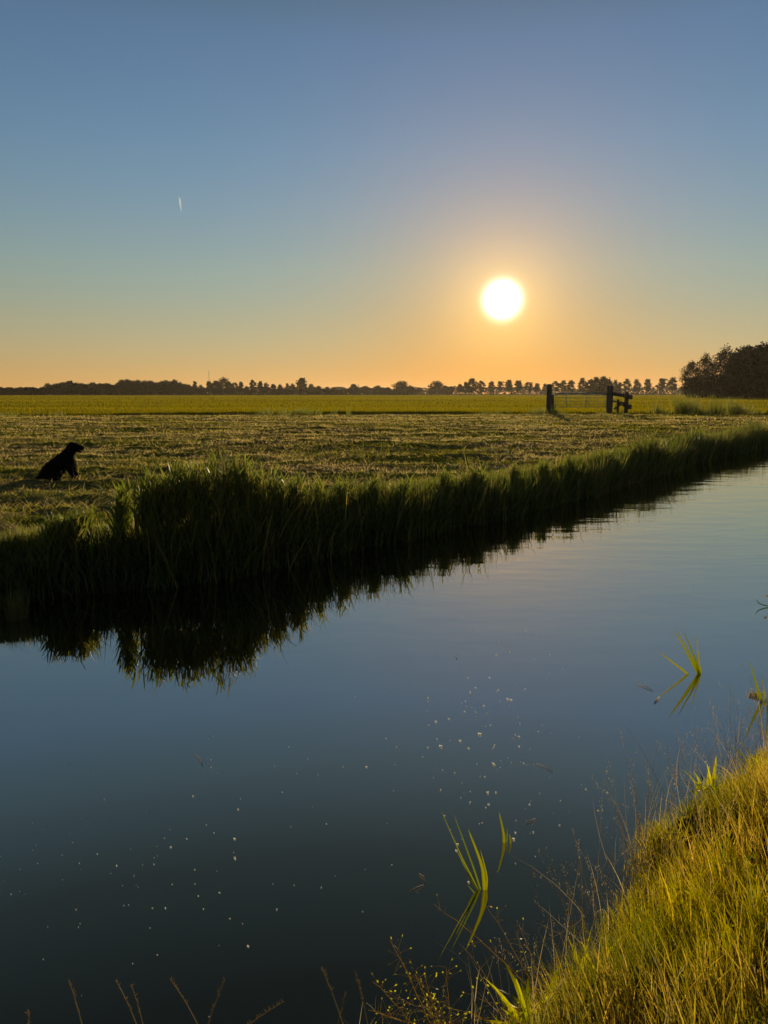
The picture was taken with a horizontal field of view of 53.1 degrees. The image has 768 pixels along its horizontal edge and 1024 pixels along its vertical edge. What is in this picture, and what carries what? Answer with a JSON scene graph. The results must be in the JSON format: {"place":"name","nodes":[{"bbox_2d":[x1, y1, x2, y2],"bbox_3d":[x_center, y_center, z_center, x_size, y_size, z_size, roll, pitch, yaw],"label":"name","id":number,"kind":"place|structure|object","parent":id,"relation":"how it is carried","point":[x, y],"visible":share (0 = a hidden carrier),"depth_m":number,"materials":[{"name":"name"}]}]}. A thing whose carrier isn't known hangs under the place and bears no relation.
{"place":"outdoors","nodes":[
{"label":"outdoors","id":0,"kind":"place"},
{"bbox_2d":[0,426,764,569],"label":"bank top grass","id":1,"kind":"structure","parent":0,"point":[12,535],"depth_m":8.50,"materials":[{"name":"green plant"}]},
{"bbox_2d":[0,449,767,1023],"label":"water","id":2,"kind":"structure","parent":0,"point":[320,753],"depth_m":4.11,"materials":[{"name":"blue liquid"}]},
{"bbox_2d":[440,809,487,892],"bbox_3d":[0.303,1.328,2.959,0.190,0.395,0.065,2,9,15],"label":"water shoot","id":3,"kind":"object","parent":2,"relation":"in","point":[484,881],"visible":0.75,"depth_m":2.97,"materials":[{"name":"green plant"}]},
{"bbox_2d":[499,813,510,843],"bbox_3d":[0.516,1.373,3.280,0.050,0.210,0.031,-4,10,-25],"label":"water shoot","id":4,"kind":"object","parent":2,"relation":"in","point":[503,835],"visible":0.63,"depth_m":3.28,"materials":[{"name":"green plant"}]},
{"bbox_2d":[659,632,701,673],"bbox_3d":[2.020,0.980,5.259,0.331,0.385,0.056,-1,9,-5],"label":"water shoot","id":5,"kind":"object","parent":2,"relation":"in","point":[696,666],"visible":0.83,"depth_m":5.26,"materials":[{"name":"green plant"}]},
{"bbox_2d":[750,663,767,701],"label":"water shoot","id":6,"kind":"object","parent":2,"relation":"in","point":[758,691],"visible":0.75,"depth_m":4.79,"materials":[{"name":"green plant"}]},
{"bbox_2d":[0,394,767,1023],"bbox_3d":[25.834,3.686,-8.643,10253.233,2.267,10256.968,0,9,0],"label":"ground","id":7,"kind":"structure","parent":0,"point":[414,448],"depth_m":20.18,"materials":[{"name":"plant"}]},
{"bbox_2d":[0,590,32,621],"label":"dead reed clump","id":8,"kind":"object","parent":7,"relation":"on","point":[14,612],"visible":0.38,"depth_m":6.53,"materials":[{"name":"black plant"}]},
{"bbox_2d":[23,387,38,394],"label":"woodland tree","id":9,"kind":"object","parent":7,"relation":"on","point":[31,389],"visible":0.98,"depth_m":624.85,"materials":[{"name":"brown plant"}]},
{"bbox_2d":[42,383,52,394],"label":"woodland tree","id":10,"kind":"object","parent":7,"relation":"on","point":[47,387],"visible":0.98,"depth_m":627.20,"materials":[{"name":"brown plant"}]},
{"bbox_2d":[50,383,62,394],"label":"woodland tree","id":11,"kind":"object","parent":7,"relation":"on","point":[55,390],"visible":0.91,"depth_m":628.18,"materials":[{"name":"brown plant"}]},
{"bbox_2d":[34,441,84,480],"bbox_3d":[-5.469,-0.865,12.930,0.889,0.667,0.451,-1,9,-7],"label":"dog","id":12,"kind":"object","parent":7,"relation":"on","point":[58,466],"visible":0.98,"depth_m":12.85},
{"bbox_2d":[62,380,75,394],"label":"woodland tree","id":13,"kind":"object","parent":7,"relation":"on","point":[67,393],"visible":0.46,"depth_m":625.93,"materials":[{"name":"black plant"}]},
{"bbox_2d":[66,380,74,394],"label":"slender tree","id":14,"kind":"object","parent":7,"relation":"on","point":[71,385],"visible":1,"depth_m":614.25,"materials":[{"name":"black plant"}]},
{"bbox_2d":[69,981,81,1023],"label":"grass stalk","id":15,"kind":"object","parent":7,"relation":"on","point":[75,1000],"depth_m":2.03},
{"bbox_2d":[74,384,84,394],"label":"woodland tree","id":16,"kind":"object","parent":7,"relation":"on","point":[79,386],"visible":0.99,"depth_m":628.16,"materials":[{"name":"black plant"}]},
{"bbox_2d":[87,382,100,394],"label":"woodland tree","id":17,"kind":"object","parent":7,"relation":"on","point":[92,386],"visible":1,"depth_m":625.63,"materials":[{"name":"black plant"}]},
{"bbox_2d":[101,383,113,394],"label":"woodland tree","id":18,"kind":"object","parent":7,"relation":"on","point":[109,386],"visible":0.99,"depth_m":624.46,"materials":[{"name":"brown plant"}]},
{"bbox_2d":[111,383,127,394],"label":"woodland tree","id":19,"kind":"object","parent":7,"relation":"on","point":[118,387],"visible":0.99,"depth_m":625.06,"materials":[{"name":"brown plant"}]},
{"bbox_2d":[115,980,136,1023],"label":"grass stalk","id":20,"kind":"object","parent":7,"relation":"on","point":[127,1002],"depth_m":2.02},
{"bbox_2d":[123,379,130,394],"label":"woodland tree","id":21,"kind":"object","parent":7,"relation":"on","point":[127,381],"visible":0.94,"depth_m":630.33,"materials":[{"name":"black plant"}]},
{"bbox_2d":[129,381,138,394],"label":"woodland tree","id":22,"kind":"object","parent":7,"relation":"on","point":[132,387],"visible":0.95,"depth_m":627.32,"materials":[{"name":"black plant"}]},
{"bbox_2d":[131,983,142,1023],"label":"grass stalk","id":23,"kind":"object","parent":7,"relation":"on","point":[137,1001],"depth_m":2.02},
{"bbox_2d":[134,380,143,394],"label":"woodland tree","id":24,"kind":"object","parent":7,"relation":"on","point":[137,384],"visible":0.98,"depth_m":627.45,"materials":[{"name":"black plant"}]},
{"bbox_2d":[138,380,147,393],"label":"woodland tree","id":25,"kind":"object","parent":7,"relation":"on","point":[142,383],"visible":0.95,"depth_m":625.76,"materials":[{"name":"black plant"}]},
{"bbox_2d":[141,380,152,394],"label":"woodland tree","id":26,"kind":"object","parent":7,"relation":"on","point":[146,387],"visible":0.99,"depth_m":624.62,"materials":[{"name":"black plant"}]},
{"bbox_2d":[147,380,157,394],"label":"woodland tree","id":27,"kind":"object","parent":7,"relation":"on","point":[153,389],"visible":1,"depth_m":625.10,"materials":[{"name":"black plant"}]},
{"bbox_2d":[154,382,163,394],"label":"woodland tree","id":28,"kind":"object","parent":7,"relation":"on","point":[157,385],"visible":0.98,"depth_m":628.10,"materials":[{"name":"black plant"}]},
{"bbox_2d":[165,381,174,393],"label":"woodland tree","id":29,"kind":"object","parent":7,"relation":"on","point":[168,386],"visible":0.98,"depth_m":631.12,"materials":[{"name":"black plant"}]},
{"bbox_2d":[171,382,184,394],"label":"woodland tree","id":30,"kind":"object","parent":7,"relation":"on","point":[178,385],"visible":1,"depth_m":629.78,"materials":[{"name":"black plant"}]},
{"bbox_2d":[170,977,197,1023],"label":"grass stalk","id":31,"kind":"object","parent":7,"relation":"on","point":[182,997],"depth_m":2.06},
{"bbox_2d":[184,384,192,394],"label":"woodland tree","id":32,"kind":"object","parent":7,"relation":"on","point":[189,388],"visible":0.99,"depth_m":630.35,"materials":[{"name":"brown plant"}]},
{"bbox_2d":[206,381,212,394],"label":"avenue tree","id":33,"kind":"object","parent":7,"relation":"on","point":[208,387],"visible":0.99,"depth_m":598.99,"materials":[{"name":"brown plant"}]},
{"bbox_2d":[1,386,422,394],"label":"horizon scrub","id":34,"kind":"object","parent":7,"relation":"on","point":[305,392],"visible":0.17,"depth_m":647.48,"materials":[{"name":"brown plant"}]},
{"bbox_2d":[211,380,220,394],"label":"broadleaf tree","id":35,"kind":"object","parent":7,"relation":"on","point":[215,385],"visible":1,"depth_m":597.09,"materials":[{"name":"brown plant"}]},
{"bbox_2d":[217,377,228,394],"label":"broadleaf tree","id":36,"kind":"object","parent":7,"relation":"on","point":[221,382],"visible":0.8,"depth_m":616.22,"materials":[{"name":"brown plant"}]},
{"bbox_2d":[224,381,234,394],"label":"broadleaf tree","id":37,"kind":"object","parent":7,"relation":"on","point":[229,387],"visible":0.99,"depth_m":613.38,"materials":[{"name":"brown plant"}]},
{"bbox_2d":[249,379,257,394],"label":"slender tree","id":38,"kind":"object","parent":7,"relation":"on","point":[251,386],"visible":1,"depth_m":594.68,"materials":[{"name":"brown plant"}]},
{"bbox_2d":[257,381,263,394],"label":"avenue tree","id":39,"kind":"object","parent":7,"relation":"on","point":[260,386],"visible":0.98,"depth_m":604.70,"materials":[{"name":"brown plant"}]},
{"bbox_2d":[262,383,268,394],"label":"broadleaf tree","id":40,"kind":"object","parent":7,"relation":"on","point":[266,388],"visible":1,"depth_m":598.36,"materials":[{"name":"brown plant"}]},
{"bbox_2d":[247,1001,284,1023],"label":"grass stalk","id":41,"kind":"object","parent":7,"relation":"on","point":[250,1022],"depth_m":2.03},
{"bbox_2d":[269,384,276,393],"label":"broadleaf tree","id":42,"kind":"object","parent":7,"relation":"on","point":[273,386],"visible":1,"depth_m":601.91,"materials":[{"name":"brown plant"}]},
{"bbox_2d":[277,384,283,394],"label":"broadleaf tree","id":43,"kind":"object","parent":7,"relation":"on","point":[279,388],"visible":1,"depth_m":594.49,"materials":[{"name":"brown plant"}]},
{"bbox_2d":[289,383,296,393],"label":"woodland tree","id":44,"kind":"object","parent":7,"relation":"on","point":[292,386],"visible":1,"depth_m":616.62,"materials":[{"name":"brown plant"}]},
{"bbox_2d":[296,378,307,394],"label":"avenue tree","id":45,"kind":"object","parent":7,"relation":"on","point":[301,384],"visible":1,"depth_m":614.57,"materials":[{"name":"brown plant"}]},
{"bbox_2d":[307,384,315,394],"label":"woodland tree","id":46,"kind":"object","parent":7,"relation":"on","point":[311,389],"visible":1,"depth_m":603.51,"materials":[{"name":"brown plant"}]},
{"bbox_2d":[314,386,323,394],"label":"woodland tree","id":47,"kind":"object","parent":7,"relation":"on","point":[319,389],"visible":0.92,"depth_m":618.41,"materials":[{"name":"brown plant"}]},
{"bbox_2d":[321,966,342,1023],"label":"grass stalk","id":48,"kind":"object","parent":7,"relation":"on","point":[324,973],"depth_m":2.04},
{"bbox_2d":[348,384,358,394],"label":"woodland tree","id":49,"kind":"object","parent":7,"relation":"on","point":[354,388],"visible":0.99,"depth_m":600.76,"materials":[{"name":"brown plant"}]},
{"bbox_2d":[355,972,367,1023],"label":"grass stalk","id":50,"kind":"object","parent":7,"relation":"on","point":[361,996],"depth_m":2.05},
{"bbox_2d":[371,385,384,394],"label":"woodland tree","id":51,"kind":"object","parent":7,"relation":"on","point":[379,388],"visible":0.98,"depth_m":606.47,"materials":[{"name":"brown plant"}]},
{"bbox_2d":[0,416,767,608],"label":"reeds","id":52,"kind":"object","parent":7,"relation":"on","point":[592,480],"visible":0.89,"depth_m":9.28,"materials":[{"name":"green plant"}]},
{"bbox_2d":[0,395,767,415],"bbox_3d":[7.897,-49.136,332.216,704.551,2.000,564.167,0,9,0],"label":"meadow grass","id":53,"kind":"structure","parent":7,"relation":"on","point":[94,409],"depth_m":99.42,"materials":[{"name":"plant"}]},
{"bbox_2d":[0,392,767,415],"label":"ditch grass","id":54,"kind":"structure","parent":7,"relation":"on","point":[687,408],"depth_m":55.10,"materials":[{"name":"green plant"}]},
{"bbox_2d":[0,414,767,532],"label":"cut hay","id":55,"kind":"object","parent":7,"relation":"on","point":[198,462],"visible":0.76,"depth_m":25.33,"materials":[{"name":"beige plant"}]},
{"bbox_2d":[29,427,746,579],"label":"reed stalks","id":56,"kind":"object","parent":7,"relation":"on","point":[191,489],"visible":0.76,"depth_m":7.98,"materials":[{"name":"green plant"}]},
{"bbox_2d":[392,381,410,394],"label":"woodland tree","id":57,"kind":"object","parent":7,"relation":"on","point":[400,389],"visible":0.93,"depth_m":614.21,"materials":[{"name":"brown plant"}]},
{"bbox_2d":[407,386,415,394],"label":"woodland tree","id":58,"kind":"object","parent":7,"relation":"on","point":[412,390],"visible":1,"depth_m":608.45,"materials":[{"name":"brown plant"}]},
{"bbox_2d":[366,990,466,1023],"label":"leafy herb","id":59,"kind":"object","parent":7,"relation":"on","point":[390,1015],"visible":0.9,"depth_m":2.17,"materials":[{"name":"green plant"}]},
{"bbox_2d":[372,934,466,1023],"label":"leafy herb","id":60,"kind":"object","parent":7,"relation":"on","point":[432,1000],"visible":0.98,"depth_m":2.15,"materials":[{"name":"brown plant"}]},
{"bbox_2d":[426,381,443,394],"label":"woodland tree","id":61,"kind":"object","parent":7,"relation":"on","point":[437,384],"visible":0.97,"depth_m":616.22,"materials":[{"name":"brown plant"}]},
{"bbox_2d":[441,385,449,394],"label":"woodland tree","id":62,"kind":"object","parent":7,"relation":"on","point":[444,390],"visible":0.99,"depth_m":611.76,"materials":[{"name":"brown plant"}]},
{"bbox_2d":[196,386,716,394],"bbox_3d":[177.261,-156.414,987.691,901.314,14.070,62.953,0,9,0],"label":"distant woodland","id":63,"kind":"object","parent":7,"relation":"on","point":[652,390],"visible":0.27,"depth_m":974.94,"materials":[{"name":"brown plant"}]},
{"bbox_2d":[461,382,469,394],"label":"broadleaf tree","id":64,"kind":"object","parent":7,"relation":"on","point":[465,389],"visible":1,"depth_m":602.06,"materials":[{"name":"brown plant"}]},
{"bbox_2d":[466,378,478,394],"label":"broadleaf tree","id":65,"kind":"object","parent":7,"relation":"on","point":[472,389],"visible":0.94,"depth_m":615.84,"materials":[{"name":"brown plant"}]},
{"bbox_2d":[446,986,511,1023],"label":"leafy herb","id":66,"kind":"object","parent":7,"relation":"on","point":[485,1009],"visible":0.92,"depth_m":2.23,"materials":[{"name":"brown plant"}]},
{"bbox_2d":[477,380,486,394],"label":"slender tree","id":67,"kind":"object","parent":7,"relation":"on","point":[479,385],"visible":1,"depth_m":605.53,"materials":[{"name":"green plant"}]},
{"bbox_2d":[459,941,515,1020],"bbox_3d":[0.328,1.432,2.280,0.208,0.308,0.082,0,9,0],"label":"leafy herb","id":68,"kind":"object","parent":7,"relation":"on","point":[486,977],"visible":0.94,"depth_m":2.29,"materials":[{"name":"brown plant"}]},
{"bbox_2d":[488,381,495,391],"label":"avenue tree","id":69,"kind":"object","parent":7,"relation":"on","point":[490,385],"visible":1,"depth_m":601.79,"materials":[{"name":"green plant"}]},
{"bbox_2d":[434,896,555,1015],"bbox_3d":[0.353,1.371,2.348,0.408,0.385,0.053,1,9,6],"label":"leafy herb","id":70,"kind":"object","parent":7,"relation":"on","point":[493,952],"visible":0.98,"depth_m":2.35,"materials":[{"name":"brown plant"}]},
{"bbox_2d":[497,381,503,394],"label":"avenue tree","id":71,"kind":"object","parent":7,"relation":"on","point":[499,387],"visible":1,"depth_m":616.90,"materials":[{"name":"green plant"}]},
{"bbox_2d":[504,379,512,394],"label":"avenue tree","id":72,"kind":"object","parent":7,"relation":"on","point":[509,387],"visible":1,"depth_m":609.17,"materials":[{"name":"green plant"}]},
{"bbox_2d":[486,906,546,1002],"bbox_3d":[0.411,1.397,2.356,0.221,0.357,0.084,4,10,24],"label":"leafy herb","id":73,"kind":"object","parent":7,"relation":"on","point":[520,951],"visible":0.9,"depth_m":2.36,"materials":[{"name":"brown plant"}]},
{"bbox_2d":[514,380,523,394],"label":"avenue tree","id":74,"kind":"object","parent":7,"relation":"on","point":[519,387],"visible":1,"depth_m":606.78,"materials":[{"name":"green plant"}]},
{"bbox_2d":[523,382,532,391],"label":"avenue tree","id":75,"kind":"object","parent":7,"relation":"on","point":[528,386],"visible":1,"depth_m":598.07,"materials":[{"name":"green plant"}]},
{"bbox_2d":[533,383,540,394],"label":"avenue tree","id":76,"kind":"object","parent":7,"relation":"on","point":[536,389],"visible":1,"depth_m":599.56,"materials":[{"name":"green plant"}]},
{"bbox_2d":[546,384,551,410],"bbox_3d":[12.204,-8.158,56.922,0.344,2.622,0.321,0,9,-1],"label":"gatepost","id":77,"kind":"object","parent":7,"relation":"on","point":[549,397],"visible":0.77,"depth_m":56.73,"materials":[{"name":"brown wood"}]},
{"bbox_2d":[341,693,767,1023],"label":"dead straw","id":78,"kind":"object","parent":7,"relation":"on","point":[534,996],"visible":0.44,"depth_m":2.57,"materials":[{"name":"plant"}]},
{"bbox_2d":[552,381,559,394],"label":"avenue tree","id":79,"kind":"object","parent":7,"relation":"on","point":[555,388],"visible":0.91,"depth_m":615.87,"materials":[{"name":"green plant"}]},
{"bbox_2d":[558,380,566,391],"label":"avenue tree","id":80,"kind":"object","parent":7,"relation":"on","point":[562,386],"visible":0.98,"depth_m":604.86,"materials":[{"name":"green plant"}]},
{"bbox_2d":[566,380,575,394],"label":"avenue tree","id":81,"kind":"object","parent":7,"relation":"on","point":[570,386],"visible":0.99,"depth_m":598.96,"materials":[{"name":"green plant"}]},
{"bbox_2d":[577,377,585,392],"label":"broadleaf tree","id":82,"kind":"object","parent":7,"relation":"on","point":[582,382],"visible":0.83,"depth_m":602.21,"materials":[{"name":"green plant"}]},
{"bbox_2d":[583,379,595,395],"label":"woodland tree","id":83,"kind":"object","parent":7,"relation":"on","point":[591,382],"visible":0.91,"depth_m":463.24,"materials":[{"name":"green plant"}]},
{"bbox_2d":[591,377,603,395],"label":"woodland tree","id":84,"kind":"object","parent":7,"relation":"on","point":[598,384],"visible":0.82,"depth_m":465.58,"materials":[{"name":"green plant"}]},
{"bbox_2d":[600,376,609,395],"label":"woodland tree","id":85,"kind":"object","parent":7,"relation":"on","point":[604,381],"visible":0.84,"depth_m":468.23,"materials":[{"name":"green plant"}]},
{"bbox_2d":[606,386,612,413],"bbox_3d":[16.703,-8.101,56.931,0.373,2.504,0.347,-2,9,-10],"label":"gatepost","id":86,"kind":"object","parent":7,"relation":"on","point":[609,408],"visible":0.77,"depth_m":56.77,"materials":[{"name":"brown wood"}]},
{"bbox_2d":[554,393,606,407],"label":"field gate","id":87,"kind":"structure","parent":86,"relation":"attached to","point":[566,397],"depth_m":56.87,"materials":[{"name":"metal"}]},
{"bbox_2d":[612,380,619,392],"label":"broadleaf tree","id":88,"kind":"object","parent":7,"relation":"on","point":[615,388],"visible":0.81,"depth_m":599.37,"materials":[{"name":"green plant"}]},
{"bbox_2d":[611,392,632,413],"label":"fence wing","id":89,"kind":"structure","parent":7,"relation":"on","point":[625,403],"depth_m":56.71,"materials":[{"name":"wood"}]},
{"bbox_2d":[486,743,767,1023],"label":"broad leaves","id":90,"kind":"object","parent":7,"relation":"on","point":[519,994],"visible":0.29,"depth_m":2.46,"materials":[{"name":"plant"}]},
{"bbox_2d":[622,379,631,390],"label":"avenue tree","id":91,"kind":"object","parent":7,"relation":"on","point":[626,382],"visible":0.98,"depth_m":610.91,"materials":[{"name":"green plant"}]},
{"bbox_2d":[489,731,767,1023],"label":"bank grass","id":92,"kind":"structure","parent":7,"relation":"on","point":[645,973],"depth_m":2.37,"materials":[{"name":"plant"}]},
{"bbox_2d":[496,667,767,1021],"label":"seeding grass","id":93,"kind":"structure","parent":7,"relation":"on","point":[757,733],"depth_m":2.94,"materials":[{"name":"plant"}]},
{"bbox_2d":[633,379,641,392],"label":"avenue tree","id":94,"kind":"object","parent":7,"relation":"on","point":[637,385],"visible":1,"depth_m":603.88,"materials":[{"name":"green plant"}]},
{"bbox_2d":[644,379,651,394],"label":"avenue tree","id":95,"kind":"object","parent":7,"relation":"on","point":[647,382],"visible":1,"depth_m":602.72,"materials":[{"name":"green plant"}]},
{"bbox_2d":[654,378,667,394],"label":"avenue tree","id":96,"kind":"object","parent":7,"relation":"on","point":[662,386],"visible":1,"depth_m":594.75,"materials":[{"name":"green plant"}]},
{"bbox_2d":[666,377,677,394],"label":"avenue tree","id":97,"kind":"object","parent":7,"relation":"on","point":[671,381],"visible":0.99,"depth_m":616.78,"materials":[{"name":"green plant"}]},
{"bbox_2d":[678,360,702,397],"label":"oak tree","id":98,"kind":"object","parent":7,"relation":"on","point":[692,370],"visible":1,"depth_m":235.85,"materials":[{"name":"green plant"}]},
{"bbox_2d":[693,352,722,397],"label":"oak tree","id":99,"kind":"object","parent":7,"relation":"on","point":[708,364],"visible":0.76,"depth_m":238.81,"materials":[{"name":"green plant"}]},
{"bbox_2d":[683,374,767,397],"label":"wood undergrowth","id":100,"kind":"object","parent":7,"relation":"on","point":[760,388],"visible":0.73,"depth_m":240.46,"materials":[{"name":"green plant"}]},
{"bbox_2d":[710,343,741,397],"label":"oak tree","id":101,"kind":"object","parent":7,"relation":"on","point":[723,356],"visible":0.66,"depth_m":244.85,"materials":[{"name":"green plant"}]},
{"bbox_2d":[726,345,766,395],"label":"oak tree","id":102,"kind":"object","parent":7,"relation":"on","point":[751,362],"visible":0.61,"depth_m":248.51,"materials":[{"name":"green plant"}]},
{"bbox_2d":[748,343,767,397],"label":"oak tree","id":103,"kind":"object","parent":7,"relation":"on","point":[760,346],"visible":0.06,"depth_m":256.03,"materials":[{"name":"green plant"}]},
{"bbox_2d":[754,341,767,379],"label":"oak tree","id":104,"kind":"object","parent":7,"relation":"on","point":[763,353],"visible":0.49,"depth_m":249.27,"materials":[{"name":"green plant"}]},
{"bbox_2d":[0,413,767,566],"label":"mown grass","id":105,"kind":"structure","parent":0,"point":[321,425],"depth_m":26.37,"materials":[{"name":"plant"}]},
{"bbox_2d":[0,0,767,393],"label":"sky","id":106,"kind":"structure","parent":0,"point":[324,193],"materials":[{"name":"blue"}]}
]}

